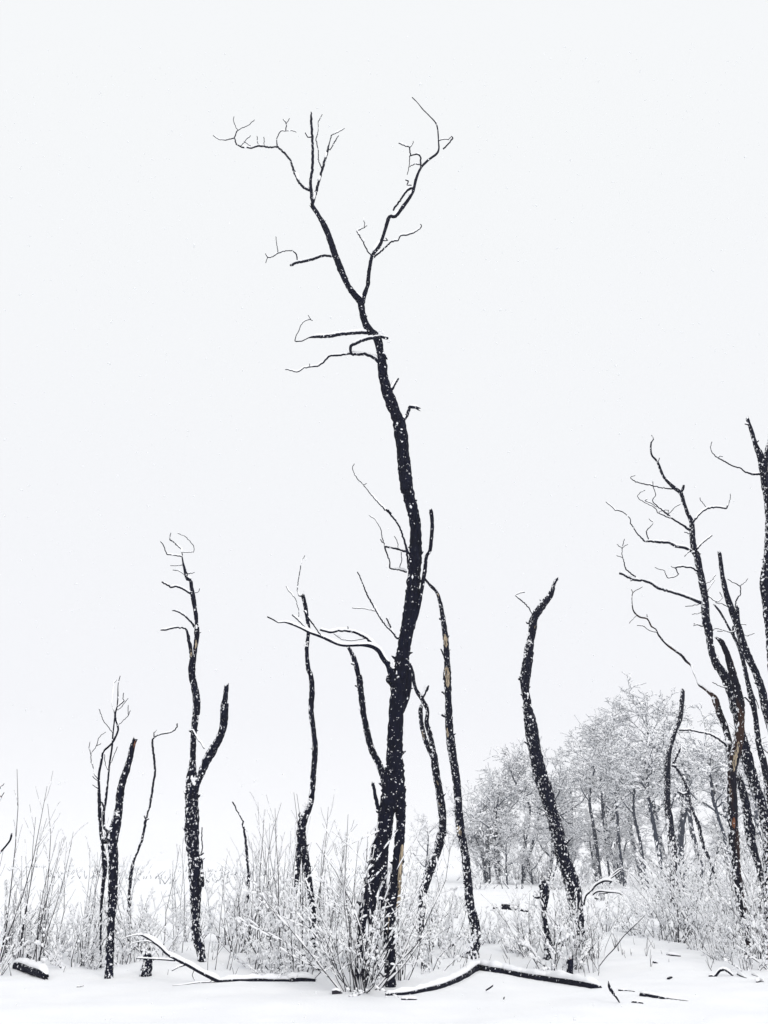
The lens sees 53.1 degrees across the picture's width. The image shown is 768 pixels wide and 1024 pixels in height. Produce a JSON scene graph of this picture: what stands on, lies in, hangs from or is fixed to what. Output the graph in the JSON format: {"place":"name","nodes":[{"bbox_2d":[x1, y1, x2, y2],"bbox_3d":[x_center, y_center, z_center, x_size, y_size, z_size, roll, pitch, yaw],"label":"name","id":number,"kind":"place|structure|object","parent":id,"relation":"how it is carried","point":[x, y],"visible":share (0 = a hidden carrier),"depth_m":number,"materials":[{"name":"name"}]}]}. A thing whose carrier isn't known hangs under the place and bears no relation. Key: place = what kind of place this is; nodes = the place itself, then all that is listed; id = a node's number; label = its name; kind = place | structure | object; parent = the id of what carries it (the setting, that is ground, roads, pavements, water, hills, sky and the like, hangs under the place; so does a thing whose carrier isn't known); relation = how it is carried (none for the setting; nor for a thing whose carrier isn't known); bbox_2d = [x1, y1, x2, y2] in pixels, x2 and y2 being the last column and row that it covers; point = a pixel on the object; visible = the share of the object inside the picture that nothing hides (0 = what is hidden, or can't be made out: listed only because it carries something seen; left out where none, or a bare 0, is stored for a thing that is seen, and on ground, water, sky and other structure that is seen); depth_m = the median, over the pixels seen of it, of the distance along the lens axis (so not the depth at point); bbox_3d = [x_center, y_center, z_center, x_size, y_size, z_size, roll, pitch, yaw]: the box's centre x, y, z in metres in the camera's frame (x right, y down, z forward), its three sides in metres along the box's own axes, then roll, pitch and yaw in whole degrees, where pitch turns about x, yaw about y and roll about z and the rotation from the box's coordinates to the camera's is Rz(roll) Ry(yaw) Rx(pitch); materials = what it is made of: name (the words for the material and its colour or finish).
{"place":"outdoors","nodes":[
{"label":"outdoors","id":0,"kind":"place"},
{"bbox_2d":[0,861,767,1023],"bbox_3d":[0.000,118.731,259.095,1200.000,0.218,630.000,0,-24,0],"label":"snowy ground","id":1,"kind":"structure","parent":0,"point":[58,996],"depth_m":11.04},
{"bbox_2d":[0,898,40,974],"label":"shrub","id":2,"kind":"object","parent":1,"relation":"on","point":[7,958],"visible":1,"depth_m":11.82,"materials":[{"name":"white plant"}]},
{"bbox_2d":[0,773,59,964],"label":"shrub","id":3,"kind":"object","parent":1,"relation":"on","point":[7,918],"visible":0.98,"depth_m":12.89,"materials":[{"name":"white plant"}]},
{"bbox_2d":[12,958,48,979],"bbox_3d":[-5.334,6.919,11.665,0.187,0.213,1.484,19,-31,-36],"label":"fallen log","id":4,"kind":"object","parent":1,"relation":"on","point":[38,969],"visible":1,"depth_m":11.57,"materials":[{"name":"black plant"}]},
{"bbox_2d":[14,804,59,961],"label":"shrub","id":5,"kind":"object","parent":1,"relation":"on","point":[40,914],"visible":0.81,"depth_m":12.98,"materials":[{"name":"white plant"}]},
{"bbox_2d":[0,868,73,956],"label":"shrub","id":6,"kind":"object","parent":1,"relation":"on","point":[4,915],"visible":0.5,"depth_m":13.63,"materials":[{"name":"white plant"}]},
{"bbox_2d":[8,823,86,963],"bbox_3d":[-5.739,6.444,12.936,1.204,2.249,0.686,-12,-27,25],"label":"shrub","id":7,"kind":"object","parent":1,"relation":"on","point":[42,911],"visible":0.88,"depth_m":12.92,"materials":[{"name":"grey plant"}]},
{"bbox_2d":[18,904,82,960],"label":"shrub","id":8,"kind":"object","parent":1,"relation":"on","point":[29,948],"visible":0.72,"depth_m":13.11,"materials":[{"name":"white plant"}]},
{"bbox_2d":[38,829,75,955],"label":"shrub","id":9,"kind":"object","parent":1,"relation":"on","point":[64,882],"visible":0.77,"depth_m":13.89,"materials":[{"name":"grey plant"}]},
{"bbox_2d":[34,888,123,967],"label":"shrub","id":10,"kind":"object","parent":1,"relation":"on","point":[55,961],"visible":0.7,"depth_m":12.60,"materials":[{"name":"white plant"}]},
{"bbox_2d":[65,895,119,965],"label":"shrub","id":11,"kind":"object","parent":1,"relation":"on","point":[82,947],"visible":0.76,"depth_m":12.54,"materials":[{"name":"grey plant"}]},
{"bbox_2d":[89,677,130,967],"bbox_3d":[-4.936,5.382,13.320,0.654,5.028,0.802,12,-27,-24],"label":"dead tree","id":12,"kind":"object","parent":1,"relation":"on","point":[101,821],"visible":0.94,"depth_m":13.22,"materials":[{"name":"wood"}]},
{"bbox_2d":[104,737,137,978],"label":"dead tree","id":13,"kind":"object","parent":1,"relation":"on","point":[113,834],"visible":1,"depth_m":11.95,"materials":[{"name":"wood"}]},
{"bbox_2d":[84,859,189,952],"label":"shrub","id":14,"kind":"object","parent":1,"relation":"on","point":[141,905],"visible":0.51,"depth_m":14.27,"materials":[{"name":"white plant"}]},
{"bbox_2d":[103,902,173,965],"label":"shrub","id":15,"kind":"object","parent":1,"relation":"on","point":[126,952],"visible":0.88,"depth_m":12.80,"materials":[{"name":"white plant"}]},
{"bbox_2d":[127,723,177,926],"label":"dead tree","id":16,"kind":"object","parent":1,"relation":"on","point":[143,832],"visible":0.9,"depth_m":18.47,"materials":[{"name":"wood"}]},
{"bbox_2d":[127,899,190,960],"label":"shrub","id":17,"kind":"object","parent":1,"relation":"on","point":[174,944],"visible":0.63,"depth_m":13.46,"materials":[{"name":"white plant"}]},
{"bbox_2d":[161,835,188,954],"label":"shrub","id":18,"kind":"object","parent":1,"relation":"on","point":[173,886],"visible":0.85,"depth_m":14.05,"materials":[{"name":"grey plant"}]},
{"bbox_2d":[158,879,218,941],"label":"shrub","id":19,"kind":"object","parent":1,"relation":"on","point":[206,931],"visible":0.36,"depth_m":15.84,"materials":[{"name":"white plant"}]},
{"bbox_2d":[160,532,228,961],"bbox_3d":[-3.908,3.892,14.117,1.884,8.280,1.020,-10,-26,21],"label":"dead tree","id":20,"kind":"object","parent":1,"relation":"on","point":[194,778],"visible":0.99,"depth_m":13.84,"materials":[{"name":"wood"}]},
{"bbox_2d":[124,933,315,985],"bbox_3d":[-2.354,6.371,10.944,2.810,0.655,0.086,0,-24,0],"label":"fallen branch","id":21,"kind":"object","parent":1,"relation":"on","point":[302,976],"visible":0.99,"depth_m":10.85,"materials":[{"name":"black plant"}]},
{"bbox_2d":[200,881,263,944],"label":"shrub","id":22,"kind":"object","parent":1,"relation":"on","point":[210,920],"visible":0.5,"depth_m":15.43,"materials":[{"name":"white plant"}]},
{"bbox_2d":[217,839,281,953],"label":"shrub","id":23,"kind":"object","parent":1,"relation":"on","point":[237,904],"visible":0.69,"depth_m":13.90,"materials":[{"name":"grey plant"}]},
{"bbox_2d":[210,900,305,969],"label":"shrub","id":24,"kind":"object","parent":1,"relation":"on","point":[248,956],"visible":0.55,"depth_m":12.10,"materials":[{"name":"grey plant"}]},
{"bbox_2d":[245,805,280,950],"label":"shrub","id":25,"kind":"object","parent":1,"relation":"on","point":[260,921],"visible":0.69,"depth_m":13.64,"materials":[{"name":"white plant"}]},
{"bbox_2d":[7,864,522,888],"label":"scrub","id":26,"kind":"object","parent":1,"relation":"on","point":[207,877],"visible":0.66,"depth_m":71.56,"materials":[{"name":"grey plant"}]},
{"bbox_2d":[247,936,293,978],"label":"shrub","id":27,"kind":"object","parent":1,"relation":"on","point":[270,962],"visible":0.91,"depth_m":10.99,"materials":[{"name":"white plant"}]},
{"bbox_2d":[254,816,310,957],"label":"shrub","id":28,"kind":"object","parent":1,"relation":"on","point":[274,872],"visible":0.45,"depth_m":13.55,"materials":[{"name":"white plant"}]},
{"bbox_2d":[266,795,310,967],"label":"shrub","id":29,"kind":"object","parent":1,"relation":"on","point":[303,884],"visible":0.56,"depth_m":12.27,"materials":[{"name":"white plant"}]},
{"bbox_2d":[234,890,344,971],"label":"shrub","id":30,"kind":"object","parent":1,"relation":"on","point":[254,948],"visible":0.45,"depth_m":12.02,"materials":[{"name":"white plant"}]},
{"bbox_2d":[242,861,354,977],"bbox_3d":[-1.232,6.067,11.410,1.305,1.606,1.628,-15,-28,29],"label":"shrub","id":31,"kind":"object","parent":1,"relation":"on","point":[292,906],"visible":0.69,"depth_m":11.21,"materials":[{"name":"white plant"}]},
{"bbox_2d":[294,555,319,969],"bbox_3d":[-1.381,4.086,13.401,0.770,7.431,0.475,-14,-28,28],"label":"dead tree","id":32,"kind":"object","parent":1,"relation":"on","point":[302,853],"visible":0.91,"depth_m":12.91,"materials":[{"name":"wood"}]},
{"bbox_2d":[288,888,375,970],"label":"shrub","id":33,"kind":"object","parent":1,"relation":"on","point":[343,958],"visible":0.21,"depth_m":12.38,"materials":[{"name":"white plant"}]},
{"bbox_2d":[213,97,452,987],"bbox_3d":[-1.737,-2.332,15.097,6.227,20.708,2.742,-9,-26,19],"label":"dead tree","id":34,"kind":"object","parent":1,"relation":"on","point":[399,676],"visible":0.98,"depth_m":12.58,"materials":[{"name":"wood"}]},
{"bbox_2d":[236,819,463,998],"bbox_3d":[-0.554,5.302,10.382,3.344,2.235,2.643,-1,-24,3],"label":"shrub","id":35,"kind":"object","parent":1,"relation":"on","point":[360,961],"visible":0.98,"depth_m":10.19,"materials":[{"name":"white plant"}]},
{"bbox_2d":[347,647,388,975],"bbox_3d":[-0.271,4.833,12.526,0.788,5.388,0.136,0,-24,0],"label":"dead tree","id":36,"kind":"object","parent":1,"relation":"on","point":[373,754],"visible":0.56,"depth_m":12.93,"materials":[{"name":"wood"}]},
{"bbox_2d":[1,928,750,975],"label":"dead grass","id":37,"kind":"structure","parent":1,"relation":"on","point":[479,948],"depth_m":13.19,"materials":[{"name":"grey plant"}]},
{"bbox_2d":[330,851,424,980],"bbox_3d":[-0.089,6.021,11.504,1.374,1.818,1.451,4,-25,-8],"label":"shrub","id":38,"kind":"object","parent":1,"relation":"on","point":[405,938],"visible":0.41,"depth_m":11.35,"materials":[{"name":"grey plant"}]},
{"bbox_2d":[396,868,452,957],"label":"shrub","id":39,"kind":"object","parent":1,"relation":"on","point":[424,909],"visible":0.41,"depth_m":14.12,"materials":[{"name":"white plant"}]},
{"bbox_2d":[411,664,446,941],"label":"dead tree","id":40,"kind":"object","parent":1,"relation":"on","point":[439,840],"visible":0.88,"depth_m":15.55,"materials":[{"name":"wood"}]},
{"bbox_2d":[406,810,452,867],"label":"shrub","id":41,"kind":"object","parent":1,"relation":"on","point":[429,853],"visible":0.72,"depth_m":69.23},
{"bbox_2d":[403,887,481,947],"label":"shrub","id":42,"kind":"object","parent":1,"relation":"on","point":[447,921],"visible":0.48,"depth_m":15.06,"materials":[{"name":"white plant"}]},
{"bbox_2d":[410,904,480,973],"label":"shrub","id":43,"kind":"object","parent":1,"relation":"on","point":[424,960],"visible":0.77,"depth_m":12.35,"materials":[{"name":"white plant"}]},
{"bbox_2d":[424,892,471,957],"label":"shrub","id":44,"kind":"object","parent":1,"relation":"on","point":[446,944],"visible":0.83,"depth_m":13.97,"materials":[{"name":"white plant"}]},
{"bbox_2d":[425,579,480,958],"bbox_3d":[1.316,4.905,15.153,0.934,7.618,0.313,10,-26,-21],"label":"dead tree","id":45,"kind":"object","parent":1,"relation":"on","point":[473,951],"visible":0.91,"depth_m":14.88,"materials":[{"name":"wood"}]},
{"bbox_2d":[447,811,506,883],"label":"grove tree","id":46,"kind":"object","parent":1,"relation":"on","point":[480,852],"visible":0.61,"depth_m":54.65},
{"bbox_2d":[436,773,527,882],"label":"grove tree","id":47,"kind":"object","parent":1,"relation":"on","point":[486,789],"visible":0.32,"depth_m":57.37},
{"bbox_2d":[450,763,534,883],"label":"grove tree","id":48,"kind":"object","parent":1,"relation":"on","point":[498,795],"visible":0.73,"depth_m":54.71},
{"bbox_2d":[385,959,601,995],"bbox_3d":[1.104,6.780,11.155,3.134,0.247,2.525,8,-26,-18],"label":"fallen log","id":49,"kind":"object","parent":1,"relation":"on","point":[469,968],"visible":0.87,"depth_m":11.20,"materials":[{"name":"black plant"}]},
{"bbox_2d":[480,883,540,957],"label":"shrub","id":50,"kind":"object","parent":1,"relation":"on","point":[517,926],"visible":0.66,"depth_m":14.15,"materials":[{"name":"grey plant"}]},
{"bbox_2d":[488,813,538,884],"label":"grove tree","id":51,"kind":"object","parent":1,"relation":"on","point":[517,860],"visible":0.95,"depth_m":52.01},
{"bbox_2d":[488,905,542,953],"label":"shrub","id":52,"kind":"object","parent":1,"relation":"on","point":[499,935],"visible":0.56,"depth_m":14.38,"materials":[{"name":"white plant"}]},
{"bbox_2d":[484,738,549,883],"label":"grove tree","id":53,"kind":"object","parent":1,"relation":"on","point":[519,766],"visible":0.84,"depth_m":55.76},
{"bbox_2d":[489,801,548,884],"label":"grove tree","id":54,"kind":"object","parent":1,"relation":"on","point":[528,861],"visible":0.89,"depth_m":53.25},
{"bbox_2d":[533,873,553,959],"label":"dead tree","id":55,"kind":"object","parent":1,"relation":"on","point":[543,885],"visible":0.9,"depth_m":14.03,"materials":[{"name":"wood"}]},
{"bbox_2d":[515,578,585,947],"bbox_3d":[3.336,4.972,15.552,1.059,7.583,0.532,0,-24,0],"label":"dead tree","id":56,"kind":"object","parent":1,"relation":"on","point":[556,829],"visible":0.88,"depth_m":15.25,"materials":[{"name":"wood"}]},
{"bbox_2d":[506,900,595,970],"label":"shrub","id":57,"kind":"object","parent":1,"relation":"on","point":[533,954],"visible":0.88,"depth_m":12.50,"materials":[{"name":"white plant"}]},
{"bbox_2d":[506,757,600,880],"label":"grove tree","id":58,"kind":"object","parent":1,"relation":"on","point":[561,805],"visible":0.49,"depth_m":59.50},
{"bbox_2d":[504,756,605,880],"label":"grove tree","id":59,"kind":"object","parent":1,"relation":"on","point":[523,808],"visible":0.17,"depth_m":63.44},
{"bbox_2d":[527,736,597,861],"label":"grove tree","id":60,"kind":"object","parent":1,"relation":"on","point":[554,762],"visible":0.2,"depth_m":66.73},
{"bbox_2d":[536,808,596,871],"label":"grove tree","id":61,"kind":"object","parent":1,"relation":"on","point":[566,827],"visible":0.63,"depth_m":52.10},
{"bbox_2d":[551,729,602,883],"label":"grove tree","id":62,"kind":"object","parent":1,"relation":"on","point":[583,773],"visible":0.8,"depth_m":53.67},
{"bbox_2d":[557,889,607,969],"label":"shrub","id":63,"kind":"object","parent":1,"relation":"on","point":[569,945],"visible":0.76,"depth_m":12.73,"materials":[{"name":"grey plant"}]},
{"bbox_2d":[531,873,639,959],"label":"shrub","id":64,"kind":"object","parent":1,"relation":"on","point":[597,939],"visible":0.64,"depth_m":13.66,"materials":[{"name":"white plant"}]},
{"bbox_2d":[568,809,610,880],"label":"grove tree","id":65,"kind":"object","parent":1,"relation":"on","point":[593,865],"visible":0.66,"depth_m":53.84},
{"bbox_2d":[562,755,637,881],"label":"grove tree","id":66,"kind":"object","parent":1,"relation":"on","point":[607,821],"visible":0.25,"depth_m":60.91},
{"bbox_2d":[573,740,643,885],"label":"grove tree","id":67,"kind":"object","parent":1,"relation":"on","point":[606,776],"visible":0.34,"depth_m":50.80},
{"bbox_2d":[574,698,643,883],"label":"grove tree","id":68,"kind":"object","parent":1,"relation":"on","point":[600,734],"visible":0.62,"depth_m":55.26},
{"bbox_2d":[581,880,640,931],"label":"shrub","id":69,"kind":"object","parent":1,"relation":"on","point":[607,928],"visible":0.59,"depth_m":19.03,"materials":[{"name":"white plant"}]},
{"bbox_2d":[594,820,654,883],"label":"grove tree","id":70,"kind":"object","parent":1,"relation":"on","point":[611,857],"visible":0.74,"depth_m":51.17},
{"bbox_2d":[574,779,684,881],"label":"grove tree","id":71,"kind":"object","parent":1,"relation":"on","point":[611,817],"visible":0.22,"depth_m":60.94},
{"bbox_2d":[592,735,674,888],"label":"grove tree","id":72,"kind":"object","parent":1,"relation":"on","point":[615,759],"visible":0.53,"depth_m":47.00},
{"bbox_2d":[611,803,656,883],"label":"grove tree","id":73,"kind":"object","parent":1,"relation":"on","point":[641,821],"visible":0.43,"depth_m":52.68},
{"bbox_2d":[607,890,665,935],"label":"shrub","id":74,"kind":"object","parent":1,"relation":"on","point":[628,928],"visible":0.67,"depth_m":18.32,"materials":[{"name":"white plant"}]},
{"bbox_2d":[570,714,718,877],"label":"grove tree","id":75,"kind":"object","parent":1,"relation":"on","point":[640,734],"visible":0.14,"depth_m":60.55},
{"bbox_2d":[575,716,714,878],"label":"grove tree","id":76,"kind":"object","parent":1,"relation":"on","point":[690,816],"visible":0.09,"depth_m":70.77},
{"bbox_2d":[599,672,694,884],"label":"grove tree","id":77,"kind":"object","parent":1,"relation":"on","point":[617,715],"visible":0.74,"depth_m":46.65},
{"bbox_2d":[609,703,692,885],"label":"grove tree","id":78,"kind":"object","parent":1,"relation":"on","point":[639,777],"visible":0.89,"depth_m":43.21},
{"bbox_2d":[634,894,679,940],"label":"shrub","id":79,"kind":"object","parent":1,"relation":"on","point":[660,928],"visible":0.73,"depth_m":17.21,"materials":[{"name":"white plant"}]},
{"bbox_2d":[662,689,684,908],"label":"dead tree","id":80,"kind":"object","parent":1,"relation":"on","point":[667,793],"visible":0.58,"depth_m":25.51,"materials":[{"name":"wood"}]},
{"bbox_2d":[626,837,726,942],"bbox_3d":[6.442,8.397,17.052,2.424,2.202,1.171,-15,-29,30],"label":"shrub","id":81,"kind":"object","parent":1,"relation":"on","point":[676,926],"visible":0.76,"depth_m":16.94,"materials":[{"name":"grey plant"}]},
{"bbox_2d":[633,815,721,930],"bbox_3d":[7.321,9.061,19.288,1.466,2.740,3.034,5,-25,-10],"label":"shrub","id":82,"kind":"object","parent":1,"relation":"on","point":[677,859],"visible":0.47,"depth_m":19.07,"materials":[{"name":"white plant"}]},
{"bbox_2d":[641,732,716,887],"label":"grove tree","id":83,"kind":"object","parent":1,"relation":"on","point":[681,821],"visible":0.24,"depth_m":48.27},
{"bbox_2d":[606,435,767,945],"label":"dead tree","id":84,"kind":"object","parent":1,"relation":"on","point":[749,769],"visible":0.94,"depth_m":17.04,"materials":[{"name":"wood"}]},
{"bbox_2d":[649,870,724,949],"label":"shrub","id":85,"kind":"object","parent":1,"relation":"on","point":[690,920],"visible":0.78,"depth_m":15.12,"materials":[{"name":"white plant"}]},
{"bbox_2d":[634,845,743,939],"bbox_3d":[6.988,8.690,17.633,2.367,2.068,1.144,-7,-25,15],"label":"shrub","id":86,"kind":"object","parent":1,"relation":"on","point":[681,901],"visible":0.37,"depth_m":17.69,"materials":[{"name":"white plant"}]},
{"bbox_2d":[629,587,749,954],"bbox_3d":[6.481,4.934,16.095,1.622,8.123,3.054,0,-24,0],"label":"dead tree","id":87,"kind":"object","parent":1,"relation":"on","point":[734,749],"visible":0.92,"depth_m":15.09,"materials":[{"name":"wood"}]},
{"bbox_2d":[671,748,724,912],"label":"dead tree","id":88,"kind":"object","parent":1,"relation":"on","point":[683,778],"visible":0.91,"depth_m":22.46,"materials":[{"name":"wood"}]},
{"bbox_2d":[645,725,763,846],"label":"grove tree","id":89,"kind":"object","parent":1,"relation":"on","point":[755,810],"visible":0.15,"depth_m":60.94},
{"bbox_2d":[671,872,741,953],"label":"shrub","id":90,"kind":"object","parent":1,"relation":"on","point":[730,924],"visible":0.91,"depth_m":13.97,"materials":[{"name":"white plant"}]},
{"bbox_2d":[654,703,762,872],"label":"grove tree","id":91,"kind":"object","parent":1,"relation":"on","point":[706,754],"visible":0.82,"depth_m":41.73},
{"bbox_2d":[659,723,767,829],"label":"grove tree","id":92,"kind":"object","parent":1,"relation":"on","point":[691,792],"visible":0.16,"depth_m":62.56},
{"bbox_2d":[689,920,738,960],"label":"shrub","id":93,"kind":"object","parent":1,"relation":"on","point":[727,954],"visible":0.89,"depth_m":13.25,"materials":[{"name":"white plant"}]},
{"bbox_2d":[668,855,762,953],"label":"shrub","id":94,"kind":"object","parent":1,"relation":"on","point":[733,902],"visible":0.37,"depth_m":14.83,"materials":[{"name":"white plant"}]},
{"bbox_2d":[680,847,761,941],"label":"shrub","id":95,"kind":"object","parent":1,"relation":"on","point":[731,880],"visible":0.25,"depth_m":16.72,"materials":[{"name":"white plant"}]},
{"bbox_2d":[697,816,763,942],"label":"shrub","id":96,"kind":"object","parent":1,"relation":"on","point":[744,866],"visible":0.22,"depth_m":16.36,"materials":[{"name":"white plant"}]},
{"bbox_2d":[703,867,767,969],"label":"shrub","id":97,"kind":"object","parent":1,"relation":"on","point":[755,925],"visible":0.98,"depth_m":12.16,"materials":[{"name":"white plant"}]},
{"bbox_2d":[710,417,767,667],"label":"dead tree","id":98,"kind":"object","parent":1,"relation":"on","point":[762,458],"visible":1,"depth_m":14.76,"materials":[{"name":"wood"}]},
{"bbox_2d":[713,604,767,807],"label":"dead tree","id":99,"kind":"object","parent":1,"relation":"on","point":[758,741],"visible":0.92,"depth_m":18.06,"materials":[{"name":"wood"}]},
{"bbox_2d":[715,551,767,730],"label":"dead tree","id":100,"kind":"object","parent":1,"relation":"on","point":[734,613],"visible":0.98,"depth_m":17.43,"materials":[{"name":"wood"}]},
{"bbox_2d":[718,874,767,958],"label":"shrub","id":101,"kind":"object","parent":1,"relation":"on","point":[758,955],"visible":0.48,"depth_m":13.56,"materials":[{"name":"white plant"}]},
{"bbox_2d":[723,918,767,970],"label":"shrub","id":102,"kind":"object","parent":1,"relation":"on","point":[748,961],"visible":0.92,"depth_m":11.88,"materials":[{"name":"white plant"}]},
{"bbox_2d":[737,770,763,896],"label":"dead tree","id":103,"kind":"object","parent":1,"relation":"on","point":[750,830],"visible":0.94,"depth_m":16.03,"materials":[{"name":"wood"}]},
{"bbox_2d":[0,36,767,1023],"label":"falling snow","id":104,"kind":"structure","parent":0,"point":[394,472],"depth_m":5.60,"materials":[{"name":"snow"}]},
{"bbox_2d":[0,0,767,860],"label":"sky","id":105,"kind":"structure","parent":0,"point":[499,39],"materials":[{"name":"white"}]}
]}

